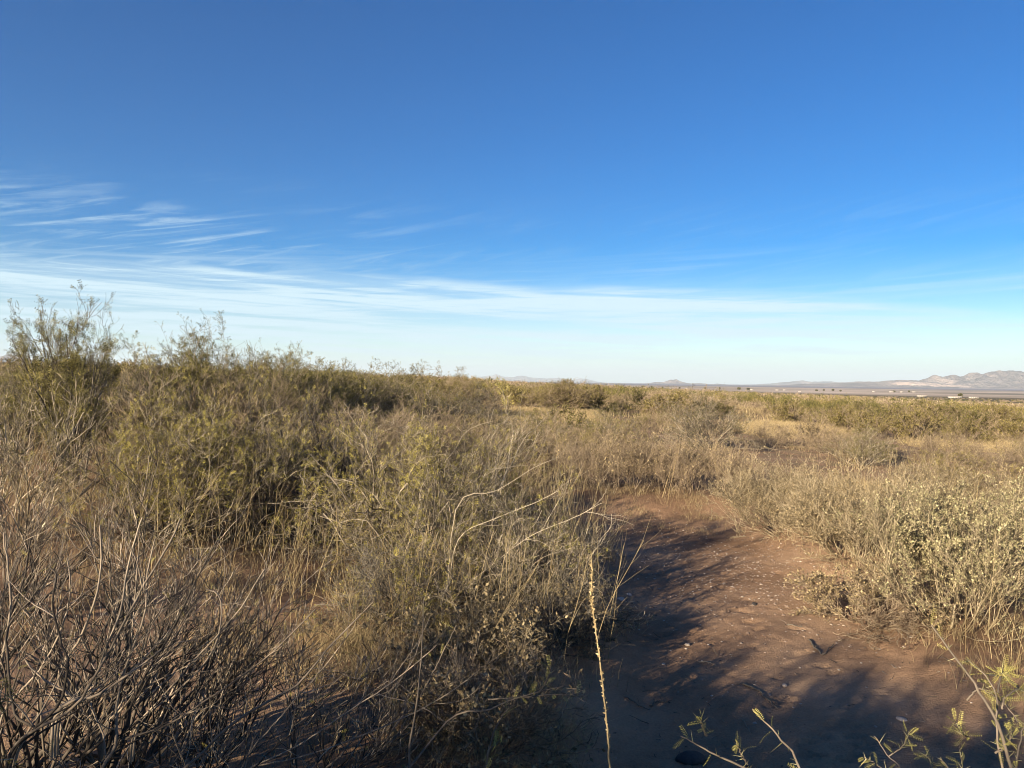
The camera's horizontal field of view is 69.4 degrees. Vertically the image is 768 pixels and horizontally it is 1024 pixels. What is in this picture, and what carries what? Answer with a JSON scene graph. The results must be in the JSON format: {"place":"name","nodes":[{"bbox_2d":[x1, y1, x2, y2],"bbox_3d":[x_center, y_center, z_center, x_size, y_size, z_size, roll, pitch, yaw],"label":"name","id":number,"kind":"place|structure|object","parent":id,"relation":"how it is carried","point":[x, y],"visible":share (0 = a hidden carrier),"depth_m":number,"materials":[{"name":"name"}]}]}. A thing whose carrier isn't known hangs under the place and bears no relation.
{"place":"outdoors","nodes":[
{"label":"outdoors","id":0,"kind":"place"},
{"bbox_2d":[0,381,1023,767],"bbox_3d":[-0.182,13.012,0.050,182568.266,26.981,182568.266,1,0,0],"label":"ground","id":1,"kind":"structure","parent":0,"point":[828,729],"depth_m":6.17,"materials":[{"name":"soil"}]},
{"bbox_2d":[0,672,30,767],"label":"mesquite shrub","id":2,"kind":"object","parent":1,"relation":"on","point":[2,703],"visible":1,"depth_m":2.31,"materials":[{"name":"brown plant"}]},
{"bbox_2d":[0,364,85,458],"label":"mesquite shrub","id":3,"kind":"object","parent":1,"relation":"on","point":[11,404],"visible":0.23,"depth_m":12.52,"materials":[{"name":"green plant"}]},
{"bbox_2d":[0,482,111,730],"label":"bare mesquite","id":4,"kind":"object","parent":1,"relation":"on","point":[11,612],"visible":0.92,"depth_m":2.98,"materials":[{"name":"red plant"}]},
{"bbox_2d":[3,279,125,486],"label":"mesquite shrub","id":5,"kind":"object","parent":1,"relation":"on","point":[65,363],"visible":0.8,"depth_m":10.45,"materials":[{"name":"green plant"}]},
{"bbox_2d":[0,478,134,619],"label":"mesquite shrub","id":6,"kind":"object","parent":1,"relation":"on","point":[39,544],"visible":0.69,"depth_m":5.60,"materials":[{"name":"beige plant"}]},
{"bbox_2d":[0,364,178,543],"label":"mesquite shrub","id":7,"kind":"object","parent":1,"relation":"on","point":[15,457],"visible":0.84,"depth_m":7.37,"materials":[{"name":"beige plant"}]},
{"bbox_2d":[0,488,205,767],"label":"bare mesquite","id":8,"kind":"object","parent":1,"relation":"on","point":[58,714],"visible":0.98,"depth_m":2.67,"materials":[{"name":"red plant"}]},
{"bbox_2d":[0,490,260,767],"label":"mesquite shrub","id":9,"kind":"object","parent":1,"relation":"on","point":[74,742],"visible":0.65,"depth_m":3.56,"materials":[{"name":"red plant"}]},
{"bbox_2d":[43,304,237,461],"bbox_3d":[-6.823,-0.034,14.262,3.172,3.111,3.795,1,0,0],"label":"mesquite shrub","id":10,"kind":"object","parent":1,"relation":"on","point":[134,377],"visible":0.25,"depth_m":13.99,"materials":[{"name":"green plant"}]},
{"bbox_2d":[0,433,289,767],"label":"mesquite shrub","id":11,"kind":"object","parent":1,"relation":"on","point":[86,754],"visible":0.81,"depth_m":3.27,"materials":[{"name":"red plant"}]},
{"bbox_2d":[2,483,363,767],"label":"mesquite shrub","id":12,"kind":"object","parent":1,"relation":"on","point":[141,752],"visible":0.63,"depth_m":3.94,"materials":[{"name":"red plant"}]},
{"bbox_2d":[93,322,275,457],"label":"mesquite shrub","id":13,"kind":"object","parent":1,"relation":"on","point":[196,366],"visible":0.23,"depth_m":14.89,"materials":[{"name":"green plant"}]},
{"bbox_2d":[55,463,315,767],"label":"bare mesquite","id":14,"kind":"object","parent":1,"relation":"on","point":[132,737],"visible":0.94,"depth_m":2.88,"materials":[{"name":"red plant"}]},
{"bbox_2d":[38,342,335,564],"bbox_3d":[-3.752,0.672,8.329,2.804,2.281,3.265,1,0,-38],"label":"mesquite shrub","id":15,"kind":"object","parent":1,"relation":"on","point":[190,444],"visible":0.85,"depth_m":7.75,"materials":[{"name":"green plant"}]},
{"bbox_2d":[80,354,303,470],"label":"field shrub","id":16,"kind":"object","parent":1,"relation":"on","point":[192,403],"visible":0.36,"depth_m":12.18,"materials":[{"name":"green plant"}]},
{"bbox_2d":[110,548,344,767],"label":"mesquite shrub","id":17,"kind":"object","parent":1,"relation":"on","point":[222,722],"visible":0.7,"depth_m":3.88,"materials":[{"name":"red plant"}]},
{"bbox_2d":[109,391,348,524],"bbox_3d":[-3.727,0.992,10.396,2.799,1.776,2.948,1,0,18],"label":"field shrub","id":18,"kind":"object","parent":1,"relation":"on","point":[244,414],"visible":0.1,"depth_m":10.03,"materials":[{"name":"green plant"}]},
{"bbox_2d":[116,386,343,555],"bbox_3d":[-3.258,0.937,8.680,2.414,2.057,2.106,1,0,-32],"label":"mesquite shrub","id":19,"kind":"object","parent":1,"relation":"on","point":[277,483],"visible":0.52,"depth_m":8.46,"materials":[{"name":"green plant"}]},
{"bbox_2d":[44,704,415,767],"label":"mesquite shrub","id":20,"kind":"object","parent":1,"relation":"on","point":[191,739],"visible":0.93,"depth_m":2.87,"materials":[{"name":"brown plant"}]},
{"bbox_2d":[151,310,326,447],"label":"mesquite shrub","id":21,"kind":"object","parent":1,"relation":"on","point":[239,371],"visible":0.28,"depth_m":15.51,"materials":[{"name":"green plant"}]},
{"bbox_2d":[138,354,372,469],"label":"mesquite shrub","id":22,"kind":"object","parent":1,"relation":"on","point":[285,396],"visible":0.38,"depth_m":13.63,"materials":[{"name":"green plant"}]},
{"bbox_2d":[182,601,373,767],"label":"thorny shoot","id":23,"kind":"object","parent":1,"relation":"on","point":[236,721],"visible":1,"depth_m":1.94,"materials":[{"name":"red plant"}]},
{"bbox_2d":[207,338,364,445],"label":"mesquite shrub","id":24,"kind":"object","parent":1,"relation":"on","point":[321,380],"visible":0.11,"depth_m":17.68,"materials":[{"name":"green plant"}]},
{"bbox_2d":[214,351,441,552],"bbox_3d":[-2.615,0.867,9.357,3.440,2.526,2.627,1,0,0],"label":"mesquite shrub","id":25,"kind":"object","parent":1,"relation":"on","point":[342,466],"visible":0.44,"depth_m":9.23,"materials":[{"name":"green plant"}]},
{"bbox_2d":[243,612,425,767],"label":"mesquite shrub","id":26,"kind":"object","parent":1,"relation":"on","point":[293,741],"visible":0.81,"depth_m":3.88,"materials":[{"name":"red plant"}]},
{"bbox_2d":[269,341,402,433],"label":"mesquite shrub","id":27,"kind":"object","parent":1,"relation":"on","point":[349,378],"visible":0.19,"depth_m":19.69,"materials":[{"name":"green plant"}]},
{"bbox_2d":[202,576,501,767],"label":"bare mesquite","id":28,"kind":"object","parent":1,"relation":"on","point":[292,715],"visible":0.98,"depth_m":3.11,"materials":[{"name":"red plant"}]},
{"bbox_2d":[245,388,465,500],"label":"mesquite shrub","id":29,"kind":"object","parent":1,"relation":"on","point":[383,436],"visible":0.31,"depth_m":12.31,"materials":[{"name":"green plant"}]},
{"bbox_2d":[331,356,442,424],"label":"mesquite shrub","id":30,"kind":"object","parent":1,"relation":"on","point":[392,382],"visible":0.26,"depth_m":23.48,"materials":[{"name":"green plant"}]},
{"bbox_2d":[283,523,501,651],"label":"mesquite shrub","id":31,"kind":"object","parent":1,"relation":"on","point":[372,565],"visible":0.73,"depth_m":6.30,"materials":[{"name":"green plant"}]},
{"bbox_2d":[365,385,445,441],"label":"field shrub","id":32,"kind":"object","parent":1,"relation":"on","point":[395,407],"visible":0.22,"depth_m":18.90,"materials":[{"name":"green plant"}]},
{"bbox_2d":[367,368,462,413],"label":"mesquite shrub","id":33,"kind":"object","parent":1,"relation":"on","point":[433,393],"visible":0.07,"depth_m":29.01,"materials":[{"name":"green plant"}]},
{"bbox_2d":[325,397,523,491],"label":"mesquite shrub","id":34,"kind":"object","parent":1,"relation":"on","point":[444,440],"visible":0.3,"depth_m":14.21,"materials":[{"name":"green plant"}]},
{"bbox_2d":[402,600,456,767],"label":"thorny shoot","id":35,"kind":"object","parent":1,"relation":"on","point":[409,760],"visible":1,"depth_m":2.88,"materials":[{"name":"red plant"}]},
{"bbox_2d":[394,361,488,410],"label":"mesquite shrub","id":36,"kind":"object","parent":1,"relation":"on","point":[444,386],"visible":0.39,"depth_m":37.69,"materials":[{"name":"green plant"}]},
{"bbox_2d":[264,376,619,646],"bbox_3d":[-0.665,1.422,7.619,3.633,3.047,3.454,1,0,27],"label":"mesquite shrub","id":37,"kind":"object","parent":1,"relation":"on","point":[427,470],"visible":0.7,"depth_m":7.28,"materials":[{"name":"green plant"}]},
{"bbox_2d":[372,380,525,448],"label":"mesquite shrub","id":38,"kind":"object","parent":1,"relation":"on","point":[471,409],"visible":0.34,"depth_m":22.48,"materials":[{"name":"green plant"}]},
{"bbox_2d":[411,401,500,458],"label":"field shrub","id":39,"kind":"object","parent":1,"relation":"on","point":[460,420],"visible":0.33,"depth_m":19.40,"materials":[{"name":"plant"}]},
{"bbox_2d":[390,446,538,556],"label":"field shrub","id":40,"kind":"object","parent":1,"relation":"on","point":[489,495],"visible":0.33,"depth_m":9.85,"materials":[{"name":"green plant"}]},
{"bbox_2d":[362,580,567,719],"bbox_3d":[-0.303,1.849,5.315,1.437,0.731,1.380,1,0,0],"label":"broom bush","id":41,"kind":"object","parent":1,"relation":"on","point":[499,636],"visible":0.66,"depth_m":5.28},
{"bbox_2d":[441,415,539,479],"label":"field shrub","id":42,"kind":"object","parent":1,"relation":"on","point":[491,440],"visible":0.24,"depth_m":16.15,"materials":[{"name":"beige plant"}]},
{"bbox_2d":[374,626,611,767],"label":"broom bush","id":43,"kind":"object","parent":1,"relation":"on","point":[460,692],"visible":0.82,"depth_m":4.24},
{"bbox_2d":[411,655,584,766],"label":"thorny shoot","id":44,"kind":"object","parent":1,"relation":"on","point":[455,715],"visible":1,"depth_m":2.97,"materials":[{"name":"brown plant"}]},
{"bbox_2d":[444,442,573,518],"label":"field shrub","id":45,"kind":"object","parent":1,"relation":"on","point":[518,479],"visible":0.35,"depth_m":12.19,"materials":[{"name":"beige plant"}]},
{"bbox_2d":[0,445,1023,766],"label":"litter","id":46,"kind":"object","parent":1,"relation":"on","point":[582,621],"visible":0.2,"depth_m":6.14,"materials":[{"name":"brown plant"}]},
{"bbox_2d":[0,400,1023,684],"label":"weed stalks","id":47,"kind":"object","parent":1,"relation":"on","point":[282,528],"visible":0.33,"depth_m":7.04,"materials":[{"name":"plant"}]},
{"bbox_2d":[0,427,1023,767],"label":"dry weeds","id":48,"kind":"object","parent":1,"relation":"on","point":[960,641],"visible":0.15,"depth_m":6.90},
{"bbox_2d":[472,437,564,491],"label":"field shrub","id":49,"kind":"object","parent":1,"relation":"on","point":[536,460],"visible":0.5,"depth_m":14.33,"materials":[{"name":"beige plant"}]},
{"bbox_2d":[18,359,1023,420],"bbox_3d":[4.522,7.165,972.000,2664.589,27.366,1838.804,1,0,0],"label":"brushland","id":50,"kind":"structure","parent":1,"relation":"on","point":[753,399],"depth_m":122.26,"materials":[{"name":"green plant"}]},
{"bbox_2d":[411,390,633,626],"bbox_3d":[0.105,1.118,6.499,2.030,2.185,0.891,1,0,0],"label":"bare mesquite","id":51,"kind":"object","parent":1,"relation":"on","point":[455,534],"visible":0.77,"depth_m":6.50,"materials":[{"name":"beige plant"}]},
{"bbox_2d":[502,384,549,406],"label":"field shrub","id":52,"kind":"object","parent":1,"relation":"on","point":[515,397],"visible":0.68,"depth_m":54.65,"materials":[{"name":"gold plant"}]},
{"bbox_2d":[471,409,584,460],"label":"field shrub","id":53,"kind":"object","parent":1,"relation":"on","point":[533,427],"visible":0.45,"depth_m":19.24,"materials":[{"name":"beige plant"}]},
{"bbox_2d":[427,481,655,656],"bbox_3d":[0.238,1.652,6.991,2.139,1.569,2.620,1,0,0],"label":"mesquite shrub","id":54,"kind":"object","parent":1,"relation":"on","point":[528,555],"visible":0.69,"depth_m":6.74,"materials":[{"name":"beige plant"}]},
{"bbox_2d":[453,561,629,672],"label":"mesquite shrub","id":55,"kind":"object","parent":1,"relation":"on","point":[579,632],"visible":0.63,"depth_m":5.92,"materials":[{"name":"green plant"}]},
{"bbox_2d":[510,406,578,451],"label":"field shrub","id":56,"kind":"object","parent":1,"relation":"on","point":[549,417],"visible":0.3,"depth_m":21.82,"materials":[{"name":"beige plant"}]},
{"bbox_2d":[519,378,600,409],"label":"mesquite shrub","id":57,"kind":"object","parent":1,"relation":"on","point":[550,393],"visible":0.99,"depth_m":46.11,"materials":[{"name":"green plant"}]},
{"bbox_2d":[530,401,589,432],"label":"field shrub","id":58,"kind":"object","parent":1,"relation":"on","point":[568,417],"visible":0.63,"depth_m":30.23,"materials":[{"name":"beige plant"}]},
{"bbox_2d":[533,419,610,478],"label":"field shrub","id":59,"kind":"object","parent":1,"relation":"on","point":[564,443],"visible":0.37,"depth_m":17.39,"materials":[{"name":"beige plant"}]},
{"bbox_2d":[137,405,1023,767],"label":"straw grass","id":60,"kind":"structure","parent":1,"relation":"on","point":[357,643],"depth_m":5.63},
{"bbox_2d":[573,384,607,409],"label":"field shrub","id":61,"kind":"object","parent":1,"relation":"on","point":[599,398],"visible":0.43,"depth_m":49.99,"materials":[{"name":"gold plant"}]},
{"bbox_2d":[589,550,610,767],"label":"seed stalk","id":62,"kind":"object","parent":1,"relation":"on","point":[595,632],"visible":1,"depth_m":1.50,"materials":[{"name":"plant"}]},
{"bbox_2d":[578,403,644,443],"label":"field shrub","id":63,"kind":"object","parent":1,"relation":"on","point":[606,422],"visible":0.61,"depth_m":24.94,"materials":[{"name":"beige plant"}]},
{"bbox_2d":[565,416,661,469],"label":"field shrub","id":64,"kind":"object","parent":1,"relation":"on","point":[621,433],"visible":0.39,"depth_m":18.70,"materials":[{"name":"beige plant"}]},
{"bbox_2d":[547,422,694,495],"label":"dry bush","id":65,"kind":"object","parent":1,"relation":"on","point":[606,463],"visible":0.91,"depth_m":14.83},
{"bbox_2d":[622,404,685,439],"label":"field shrub","id":66,"kind":"object","parent":1,"relation":"on","point":[645,419],"visible":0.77,"depth_m":27.94,"materials":[{"name":"beige plant"}]},
{"bbox_2d":[588,428,727,486],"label":"dry bush","id":67,"kind":"object","parent":1,"relation":"on","point":[695,447],"visible":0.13,"depth_m":16.16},
{"bbox_2d":[635,389,692,418],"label":"field shrub","id":68,"kind":"object","parent":1,"relation":"on","point":[672,397],"visible":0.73,"depth_m":48.05,"materials":[{"name":"plant"}]},
{"bbox_2d":[589,483,742,536],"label":"thin grass","id":69,"kind":"structure","parent":1,"relation":"on","point":[637,493],"depth_m":13.66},
{"bbox_2d":[675,750,704,764],"bbox_3d":[1.121,2.353,4.650,0.171,0.066,0.161,1,0,25],"label":"stone","id":70,"kind":"object","parent":1,"relation":"on","point":[690,757],"visible":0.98,"depth_m":4.62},
{"bbox_2d":[614,430,768,499],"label":"dry bush","id":71,"kind":"object","parent":1,"relation":"on","point":[686,472],"visible":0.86,"depth_m":14.35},
{"bbox_2d":[649,383,775,450],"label":"mesquite shrub","id":72,"kind":"object","parent":1,"relation":"on","point":[732,424],"visible":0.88,"depth_m":25.00,"materials":[{"name":"beige plant"}]},
{"bbox_2d":[674,709,752,767],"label":"thorny shoot","id":73,"kind":"object","parent":1,"relation":"on","point":[736,745],"visible":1,"depth_m":1.59,"materials":[{"name":"green plant"}]},
{"bbox_2d":[436,394,1023,445],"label":"dry grass","id":74,"kind":"structure","parent":1,"relation":"on","point":[749,409],"depth_m":47.52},
{"bbox_2d":[743,419,807,447],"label":"field shrub","id":75,"kind":"object","parent":1,"relation":"on","point":[776,439],"visible":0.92,"depth_m":27.54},
{"bbox_2d":[752,709,800,767],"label":"thorny shoot","id":76,"kind":"object","parent":1,"relation":"on","point":[785,744],"visible":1,"depth_m":1.55,"materials":[{"name":"beige plant"}]},
{"bbox_2d":[687,446,892,539],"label":"broom bush","id":77,"kind":"object","parent":1,"relation":"on","point":[750,491],"visible":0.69,"depth_m":11.18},
{"bbox_2d":[765,397,818,422],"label":"field shrub","id":78,"kind":"object","parent":1,"relation":"on","point":[779,409],"visible":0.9,"depth_m":46.65,"materials":[{"name":"plant"}]},
{"bbox_2d":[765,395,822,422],"bbox_3d":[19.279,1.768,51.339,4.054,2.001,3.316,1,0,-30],"label":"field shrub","id":79,"kind":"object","parent":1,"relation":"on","point":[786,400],"visible":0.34,"depth_m":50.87,"materials":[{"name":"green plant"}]},
{"bbox_2d":[777,406,840,444],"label":"field shrub","id":80,"kind":"object","parent":1,"relation":"on","point":[807,428],"visible":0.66,"depth_m":29.11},
{"bbox_2d":[793,422,874,454],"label":"field shrub","id":81,"kind":"object","parent":1,"relation":"on","point":[831,446],"visible":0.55,"depth_m":25.42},
{"bbox_2d":[816,402,879,429],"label":"field shrub","id":82,"kind":"object","parent":1,"relation":"on","point":[837,417],"visible":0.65,"depth_m":37.70,"materials":[{"name":"plant"}]},
{"bbox_2d":[812,420,898,466],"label":"field shrub","id":83,"kind":"object","parent":1,"relation":"on","point":[849,451],"visible":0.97,"depth_m":22.01,"materials":[{"name":"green plant"}]},
{"bbox_2d":[832,424,905,463],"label":"field shrub","id":84,"kind":"object","parent":1,"relation":"on","point":[885,440],"visible":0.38,"depth_m":23.95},
{"bbox_2d":[843,409,895,435],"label":"field shrub","id":85,"kind":"object","parent":1,"relation":"on","point":[882,426],"visible":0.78,"depth_m":35.01,"materials":[{"name":"plant"}]},
{"bbox_2d":[761,451,981,575],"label":"broom bush","id":86,"kind":"object","parent":1,"relation":"on","point":[810,509],"visible":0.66,"depth_m":9.32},
{"bbox_2d":[783,554,983,649],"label":"broom bush","id":87,"kind":"object","parent":1,"relation":"on","point":[828,591],"visible":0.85,"depth_m":7.21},
{"bbox_2d":[858,720,921,767],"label":"thorny shoot","id":88,"kind":"object","parent":1,"relation":"on","point":[905,741],"visible":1,"depth_m":1.90,"materials":[{"name":"green plant"}]},
{"bbox_2d":[865,402,915,432],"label":"field shrub","id":89,"kind":"object","parent":1,"relation":"on","point":[886,410],"visible":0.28,"depth_m":42.05,"materials":[{"name":"green plant"}]},
{"bbox_2d":[817,467,1023,655],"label":"saltbush","id":90,"kind":"object","parent":1,"relation":"on","point":[943,548],"visible":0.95,"depth_m":6.97,"materials":[{"name":"green plant"}]},
{"bbox_2d":[888,401,952,441],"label":"field shrub","id":91,"kind":"object","parent":1,"relation":"on","point":[909,419],"visible":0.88,"depth_m":35.28,"materials":[{"name":"green plant"}]},
{"bbox_2d":[830,448,1023,547],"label":"broom bush","id":92,"kind":"object","parent":1,"relation":"on","point":[948,485],"visible":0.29,"depth_m":10.47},
{"bbox_2d":[906,428,990,462],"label":"field shrub","id":93,"kind":"object","parent":1,"relation":"on","point":[930,444],"visible":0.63,"depth_m":24.52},
{"bbox_2d":[887,437,1023,520],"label":"field shrub","id":94,"kind":"object","parent":1,"relation":"on","point":[942,463],"visible":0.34,"depth_m":11.80,"materials":[{"name":"plant"}]},
{"bbox_2d":[940,416,1000,443],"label":"field shrub","id":95,"kind":"object","parent":1,"relation":"on","point":[962,429],"visible":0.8,"depth_m":33.02,"materials":[{"name":"plant"}]},
{"bbox_2d":[944,405,996,430],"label":"field shrub","id":96,"kind":"object","parent":1,"relation":"on","point":[973,415],"visible":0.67,"depth_m":46.88,"materials":[{"name":"green plant"}]},
{"bbox_2d":[931,610,1012,767],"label":"thorny shoot","id":97,"kind":"object","parent":1,"relation":"on","point":[994,717],"visible":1,"depth_m":1.63,"materials":[{"name":"beige plant"}]},
{"bbox_2d":[944,438,1021,469],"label":"field shrub","id":98,"kind":"object","parent":1,"relation":"on","point":[987,457],"visible":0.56,"depth_m":22.14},
{"bbox_2d":[945,655,1023,767],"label":"thorny shoot","id":99,"kind":"object","parent":1,"relation":"on","point":[1008,679],"visible":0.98,"depth_m":1.73,"materials":[{"name":"green plant"}]},
{"bbox_2d":[977,400,1015,424],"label":"field shrub","id":100,"kind":"object","parent":1,"relation":"on","point":[1004,412],"visible":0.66,"depth_m":56.96,"materials":[{"name":"plant"}]},
{"bbox_2d":[970,413,1023,441],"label":"field shrub","id":101,"kind":"object","parent":1,"relation":"on","point":[1013,429],"visible":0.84,"depth_m":34.09,"materials":[{"name":"plant"}]},
{"bbox_2d":[971,471,1023,605],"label":"saltbush","id":102,"kind":"object","parent":1,"relation":"on","point":[1007,497],"visible":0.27,"depth_m":7.97,"materials":[{"name":"green plant"}]},
{"bbox_2d":[991,436,1023,468],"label":"field shrub","id":103,"kind":"object","parent":1,"relation":"on","point":[1018,456],"visible":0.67,"depth_m":22.46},
{"bbox_2d":[994,715,1023,767],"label":"thorny shoot","id":104,"kind":"object","parent":1,"relation":"on","point":[1009,740],"visible":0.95,"depth_m":1.60,"materials":[{"name":"green plant"}]},
{"bbox_2d":[0,0,1023,384],"label":"sky","id":105,"kind":"structure","parent":0,"point":[737,192],"materials":[{"name":"blue"}]},
{"bbox_2d":[476,374,603,382],"bbox_3d":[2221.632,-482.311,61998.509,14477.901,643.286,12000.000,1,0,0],"label":"peaks","id":106,"kind":"object","parent":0,"point":[523,378],"visible":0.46,"depth_m":60572.77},
{"bbox_2d":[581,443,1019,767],"bbox_3d":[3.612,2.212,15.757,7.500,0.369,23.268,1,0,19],"label":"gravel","id":107,"kind":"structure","parent":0,"point":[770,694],"depth_m":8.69,"materials":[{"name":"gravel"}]},
{"bbox_2d":[765,370,1023,388],"bbox_3d":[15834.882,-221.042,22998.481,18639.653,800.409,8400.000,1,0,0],"label":"mountain range","id":108,"kind":"structure","parent":0,"point":[1008,379],"depth_m":22055.97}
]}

